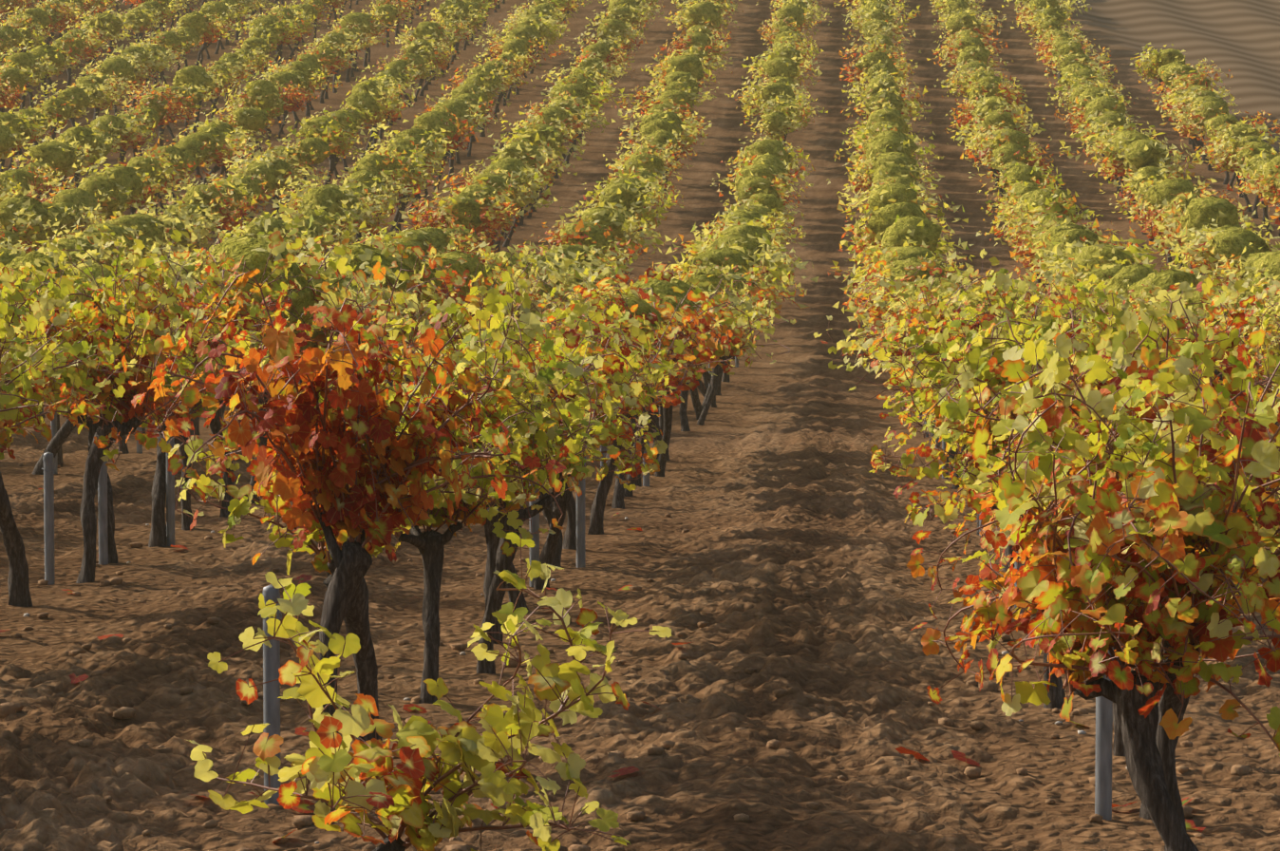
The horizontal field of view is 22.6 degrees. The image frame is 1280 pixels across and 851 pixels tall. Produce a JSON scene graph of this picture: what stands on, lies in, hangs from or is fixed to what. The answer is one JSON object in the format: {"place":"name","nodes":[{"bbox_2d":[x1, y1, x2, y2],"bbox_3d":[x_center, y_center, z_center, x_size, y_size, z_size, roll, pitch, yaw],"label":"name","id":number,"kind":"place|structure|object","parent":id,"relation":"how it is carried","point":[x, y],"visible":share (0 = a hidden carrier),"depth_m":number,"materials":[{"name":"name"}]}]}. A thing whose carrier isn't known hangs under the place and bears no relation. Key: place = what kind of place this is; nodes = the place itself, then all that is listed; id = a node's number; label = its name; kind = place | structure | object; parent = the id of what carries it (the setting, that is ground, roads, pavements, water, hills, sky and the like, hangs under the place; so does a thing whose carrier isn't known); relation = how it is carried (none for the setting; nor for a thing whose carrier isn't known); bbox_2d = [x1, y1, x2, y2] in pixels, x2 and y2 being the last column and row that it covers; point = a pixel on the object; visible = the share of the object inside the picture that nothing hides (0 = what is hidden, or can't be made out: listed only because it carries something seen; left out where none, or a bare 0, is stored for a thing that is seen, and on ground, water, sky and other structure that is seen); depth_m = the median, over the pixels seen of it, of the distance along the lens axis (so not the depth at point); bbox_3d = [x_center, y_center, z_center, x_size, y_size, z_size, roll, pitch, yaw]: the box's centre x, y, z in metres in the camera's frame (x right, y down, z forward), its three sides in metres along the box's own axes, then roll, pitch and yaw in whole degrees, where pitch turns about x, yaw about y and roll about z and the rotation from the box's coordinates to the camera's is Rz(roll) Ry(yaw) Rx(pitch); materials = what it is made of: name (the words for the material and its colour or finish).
{"place":"outdoors","nodes":[
{"label":"outdoors","id":0,"kind":"place"},
{"bbox_2d":[23,517,1128,843],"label":"fallen leaves","id":1,"kind":"object","parent":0,"point":[554,580],"visible":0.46,"depth_m":14.42,"materials":[{"name":"orange plant"}]},
{"bbox_2d":[0,0,1279,850],"bbox_3d":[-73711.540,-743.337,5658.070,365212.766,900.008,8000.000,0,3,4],"label":"soil ground","id":2,"kind":"structure","parent":0,"point":[795,427],"depth_m":16.15,"materials":[{"name":"soil"}]},
{"bbox_2d":[0,273,56,432],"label":"vine","id":3,"kind":"object","parent":2,"relation":"on","point":[30,325],"visible":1,"depth_m":14.07,"materials":[{"name":"green plant"}]},
{"bbox_2d":[41,451,55,584],"bbox_3d":[-3.236,0.583,17.527,0.072,0.880,0.071,1,3,26],"label":"post","id":4,"kind":"object","parent":2,"relation":"on","point":[48,498],"visible":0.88,"depth_m":17.50,"materials":[{"name":"grey metal"}]},
{"bbox_2d":[50,401,57,473],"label":"post","id":5,"kind":"object","parent":2,"relation":"on","point":[53,424],"visible":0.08,"depth_m":26.77,"materials":[{"name":"grey metal"}]},
{"bbox_2d":[0,258,123,470],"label":"vine","id":6,"kind":"object","parent":2,"relation":"on","point":[25,375],"visible":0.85,"depth_m":14.92,"materials":[{"name":"green plant"}]},
{"bbox_2d":[0,281,136,606],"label":"vine","id":7,"kind":"object","parent":2,"relation":"on","point":[18,584],"visible":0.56,"depth_m":16.25,"materials":[{"name":"green plant"}]},
{"bbox_2d":[0,229,205,583],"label":"vine","id":8,"kind":"object","parent":2,"relation":"on","point":[122,327],"visible":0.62,"depth_m":17.54,"materials":[{"name":"green plant"}]},
{"bbox_2d":[97,461,108,564],"bbox_3d":[-3.124,0.527,18.614,0.072,0.880,0.072,-1,3,-13],"label":"post","id":9,"kind":"object","parent":2,"relation":"on","point":[103,517],"visible":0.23,"depth_m":18.59,"materials":[{"name":"grey metal"}]},
{"bbox_2d":[0,246,260,563],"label":"vine","id":10,"kind":"object","parent":2,"relation":"on","point":[146,442],"visible":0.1,"depth_m":18.86,"materials":[{"name":"green plant"}]},
{"bbox_2d":[136,426,142,452],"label":"post","id":11,"kind":"object","parent":2,"relation":"on","point":[139,445],"visible":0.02,"depth_m":30.05,"materials":[{"name":"grey metal"}]},
{"bbox_2d":[166,430,174,545],"bbox_3d":[-2.913,0.464,19.858,0.072,0.880,0.071,0,3,-9],"label":"post","id":12,"kind":"object","parent":2,"relation":"on","point":[170,508],"visible":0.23,"depth_m":19.84,"materials":[{"name":"grey metal"}]},
{"bbox_2d":[122,263,273,546],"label":"vine","id":13,"kind":"object","parent":2,"relation":"on","point":[158,535],"visible":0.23,"depth_m":19.90,"materials":[{"name":"green plant"}]},
{"bbox_2d":[101,263,301,530],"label":"vine","id":14,"kind":"object","parent":2,"relation":"on","point":[186,521],"visible":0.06,"depth_m":20.97,"materials":[{"name":"green plant"}]},
{"bbox_2d":[96,230,330,517],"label":"vine","id":15,"kind":"object","parent":2,"relation":"on","point":[203,286],"visible":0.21,"depth_m":21.82,"materials":[{"name":"green plant"}]},
{"bbox_2d":[260,583,282,805],"bbox_3d":[-1.195,0.954,10.388,0.072,0.880,0.071,-1,3,-14],"label":"post","id":16,"kind":"object","parent":2,"relation":"on","point":[271,689],"visible":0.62,"depth_m":10.36,"materials":[{"name":"grey metal"}]},
{"bbox_2d":[121,230,582,808],"bbox_3d":[-1.040,0.380,10.310,1.446,2.012,1.182,1,3,27],"label":"vine","id":17,"kind":"object","parent":2,"relation":"on","point":[323,451],"visible":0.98,"depth_m":10.32,"materials":[{"name":"red plant"}]},
{"bbox_2d":[174,304,543,741],"bbox_3d":[-1.012,0.442,11.423,1.077,1.746,1.407,-3,4,-45],"label":"vine","id":18,"kind":"object","parent":2,"relation":"on","point":[356,619],"visible":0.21,"depth_m":11.28,"materials":[{"name":"green plant"}]},
{"bbox_2d":[234,292,609,703],"bbox_3d":[-0.844,0.351,12.798,1.385,1.765,1.287,-3,4,-41],"label":"vine","id":19,"kind":"object","parent":2,"relation":"on","point":[429,542],"visible":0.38,"depth_m":12.83,"materials":[{"name":"green plant"}]},
{"bbox_2d":[184,531,673,850],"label":"young vine","id":20,"kind":"object","parent":2,"relation":"on","point":[335,773],"visible":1,"depth_m":8.56,"materials":[{"name":"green plant"}]},
{"bbox_2d":[353,270,660,643],"bbox_3d":[-0.784,0.210,14.880,1.403,1.853,1.716,2,3,28],"label":"vine","id":21,"kind":"object","parent":2,"relation":"on","point":[611,364],"visible":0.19,"depth_m":14.97,"materials":[{"name":"green plant"}]},
{"bbox_2d":[388,270,638,674],"bbox_3d":[-0.620,0.263,13.726,1.287,1.856,1.385,-2,3,-30],"label":"vine","id":22,"kind":"object","parent":2,"relation":"on","point":[532,329],"visible":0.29,"depth_m":13.68,"materials":[{"name":"green plant"}]},
{"bbox_2d":[402,285,663,609],"bbox_3d":[-0.761,0.186,16.047,1.738,1.783,1.338,0,3,3],"label":"vine","id":23,"kind":"object","parent":2,"relation":"on","point":[571,348],"visible":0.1,"depth_m":16.04,"materials":[{"name":"green plant"}]},
{"bbox_2d":[528,481,539,586],"bbox_3d":[-0.573,0.592,17.348,0.072,0.880,0.071,-1,3,-23],"label":"post","id":24,"kind":"object","parent":2,"relation":"on","point":[535,553],"visible":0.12,"depth_m":17.33,"materials":[{"name":"grey metal"}]},
{"bbox_2d":[440,301,684,566],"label":"vine","id":25,"kind":"object","parent":2,"relation":"on","point":[547,511],"depth_m":18.41,"materials":[{"name":"green plant"}]},
{"bbox_2d":[468,301,685,589],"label":"vine","id":26,"kind":"object","parent":2,"relation":"on","point":[550,546],"visible":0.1,"depth_m":17.00,"materials":[{"name":"green plant"}]},
{"bbox_2d":[463,269,693,549],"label":"vine","id":27,"kind":"object","parent":2,"relation":"on","point":[570,539],"visible":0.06,"depth_m":19.46,"materials":[{"name":"green plant"}]},
{"bbox_2d":[576,456,586,567],"bbox_3d":[-0.342,0.535,18.466,0.072,0.880,0.071,2,4,37],"label":"post","id":28,"kind":"object","parent":2,"relation":"on","point":[580,536],"visible":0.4,"depth_m":18.45,"materials":[{"name":"grey metal"}]},
{"bbox_2d":[0,413,1205,842],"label":"fallen leaves","id":29,"kind":"object","parent":2,"relation":"on","point":[957,755],"visible":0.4,"depth_m":11.29,"materials":[{"name":"red plant"}]},
{"bbox_2d":[600,445,606,468],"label":"post","id":30,"kind":"object","parent":2,"relation":"on","point":[604,454],"depth_m":24.02,"materials":[{"name":"grey metal"}]},
{"bbox_2d":[516,278,733,534],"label":"vine","id":31,"kind":"object","parent":2,"relation":"on","point":[596,524],"visible":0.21,"depth_m":20.67,"materials":[{"name":"green plant"}]},
{"bbox_2d":[0,0,1279,508],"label":"vine rows","id":32,"kind":"object","parent":2,"relation":"on","point":[733,275],"visible":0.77,"depth_m":66.43,"materials":[{"name":"green plant"}]},
{"bbox_2d":[0,451,1279,850],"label":"soil clods","id":33,"kind":"object","parent":2,"relation":"on","point":[122,713],"visible":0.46,"depth_m":12.04,"materials":[{"name":"brown soil"}]},
{"bbox_2d":[642,411,649,486],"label":"post","id":34,"kind":"object","parent":2,"relation":"on","point":[646,480],"visible":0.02,"depth_m":25.20,"materials":[{"name":"grey metal"}]},
{"bbox_2d":[734,356,738,367],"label":"post","id":35,"kind":"object","parent":2,"relation":"on","point":[736,364],"depth_m":45.94,"materials":[{"name":"grey metal"}]},
{"bbox_2d":[879,290,989,522],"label":"vine","id":36,"kind":"object","parent":2,"relation":"on","point":[962,299],"visible":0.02,"depth_m":21.81,"materials":[{"name":"green plant"}]},
{"bbox_2d":[935,419,941,448],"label":"post","id":37,"kind":"object","parent":2,"relation":"on","point":[936,442],"visible":0.02,"depth_m":30.93,"materials":[{"name":"grey metal"}]},
{"bbox_2d":[941,428,948,478],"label":"post","id":38,"kind":"object","parent":2,"relation":"on","point":[944,447],"visible":0.04,"depth_m":26.31,"materials":[{"name":"grey metal"}]},
{"bbox_2d":[867,286,1045,535],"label":"vine","id":39,"kind":"object","parent":2,"relation":"on","point":[871,349],"depth_m":20.29,"materials":[{"name":"green plant"}]},
{"bbox_2d":[889,265,1046,508],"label":"vine","id":40,"kind":"object","parent":2,"relation":"on","point":[931,299],"visible":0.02,"depth_m":22.86,"materials":[{"name":"green plant"}]},
{"bbox_2d":[858,284,1099,416],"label":"vine","id":41,"kind":"object","parent":2,"relation":"on","point":[968,331],"depth_m":17.34,"materials":[{"name":"green plant"}]},
{"bbox_2d":[978,511,985,535],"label":"post","id":42,"kind":"object","parent":2,"relation":"on","point":[980,520],"visible":0.04,"depth_m":20.47,"materials":[{"name":"grey metal"}]},
{"bbox_2d":[868,248,1133,571],"bbox_3d":[2.166,-0.015,18.134,1.422,1.977,1.508,2,4,38],"label":"vine","id":43,"kind":"object","parent":2,"relation":"on","point":[907,458],"visible":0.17,"depth_m":17.95,"materials":[{"name":"green plant"}]},
{"bbox_2d":[869,256,1134,432],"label":"vine","id":44,"kind":"object","parent":2,"relation":"on","point":[921,315],"visible":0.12,"depth_m":19.31,"materials":[{"name":"green plant"}]},
{"bbox_2d":[874,274,1140,544],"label":"vine","id":45,"kind":"object","parent":2,"relation":"on","point":[945,511],"visible":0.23,"depth_m":14.71,"materials":[{"name":"green plant"}]},
{"bbox_2d":[1014,550,1025,613],"bbox_3d":[1.909,0.658,16.073,0.071,0.880,0.072,-1,3,-14],"label":"post","id":46,"kind":"object","parent":2,"relation":"on","point":[1015,583],"depth_m":16.06,"materials":[{"name":"grey metal"}]},
{"bbox_2d":[930,300,1140,613],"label":"vine","id":47,"kind":"object","parent":2,"relation":"on","point":[1123,327],"visible":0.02,"depth_m":15.59,"materials":[{"name":"green plant"}]},
{"bbox_2d":[884,269,1225,708],"bbox_3d":[1.751,0.317,12.656,1.340,1.867,1.231,1,3,27],"label":"vine","id":48,"kind":"object","parent":2,"relation":"on","point":[1101,343],"visible":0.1,"depth_m":12.63,"materials":[{"name":"green plant"}]},
{"bbox_2d":[904,320,1217,570],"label":"vine","id":49,"kind":"object","parent":2,"relation":"on","point":[956,427],"visible":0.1,"depth_m":13.90,"materials":[{"name":"green plant"}]},
{"bbox_2d":[906,295,1279,755],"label":"vine","id":50,"kind":"object","parent":2,"relation":"on","point":[914,564],"visible":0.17,"depth_m":11.16,"materials":[{"name":"green plant"}]},
{"bbox_2d":[910,340,1279,850],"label":"vine","id":51,"kind":"object","parent":2,"relation":"on","point":[1260,508],"visible":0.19,"depth_m":8.79,"materials":[{"name":"green plant"}]},
{"bbox_2d":[1094,647,1112,820],"bbox_3d":[1.472,0.966,10.151,0.072,0.880,0.071,-1,3,-14],"label":"post","id":52,"kind":"object","parent":2,"relation":"on","point":[1103,757],"visible":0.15,"depth_m":10.13,"materials":[{"name":"grey metal"}]},
{"bbox_2d":[940,272,1279,819],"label":"vine","id":53,"kind":"object","parent":2,"relation":"on","point":[1058,415],"visible":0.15,"depth_m":9.92,"materials":[{"name":"green plant"}]},
{"bbox_2d":[957,333,1279,850],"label":"vine","id":54,"kind":"object","parent":2,"relation":"on","point":[1070,577],"visible":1,"depth_m":7.82,"materials":[{"name":"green plant"}]},
{"bbox_2d":[1217,301,1279,390],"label":"vine","id":55,"kind":"object","parent":2,"relation":"on","point":[1252,319],"visible":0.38,"depth_m":22.49,"materials":[{"name":"green plant"}]}
]}

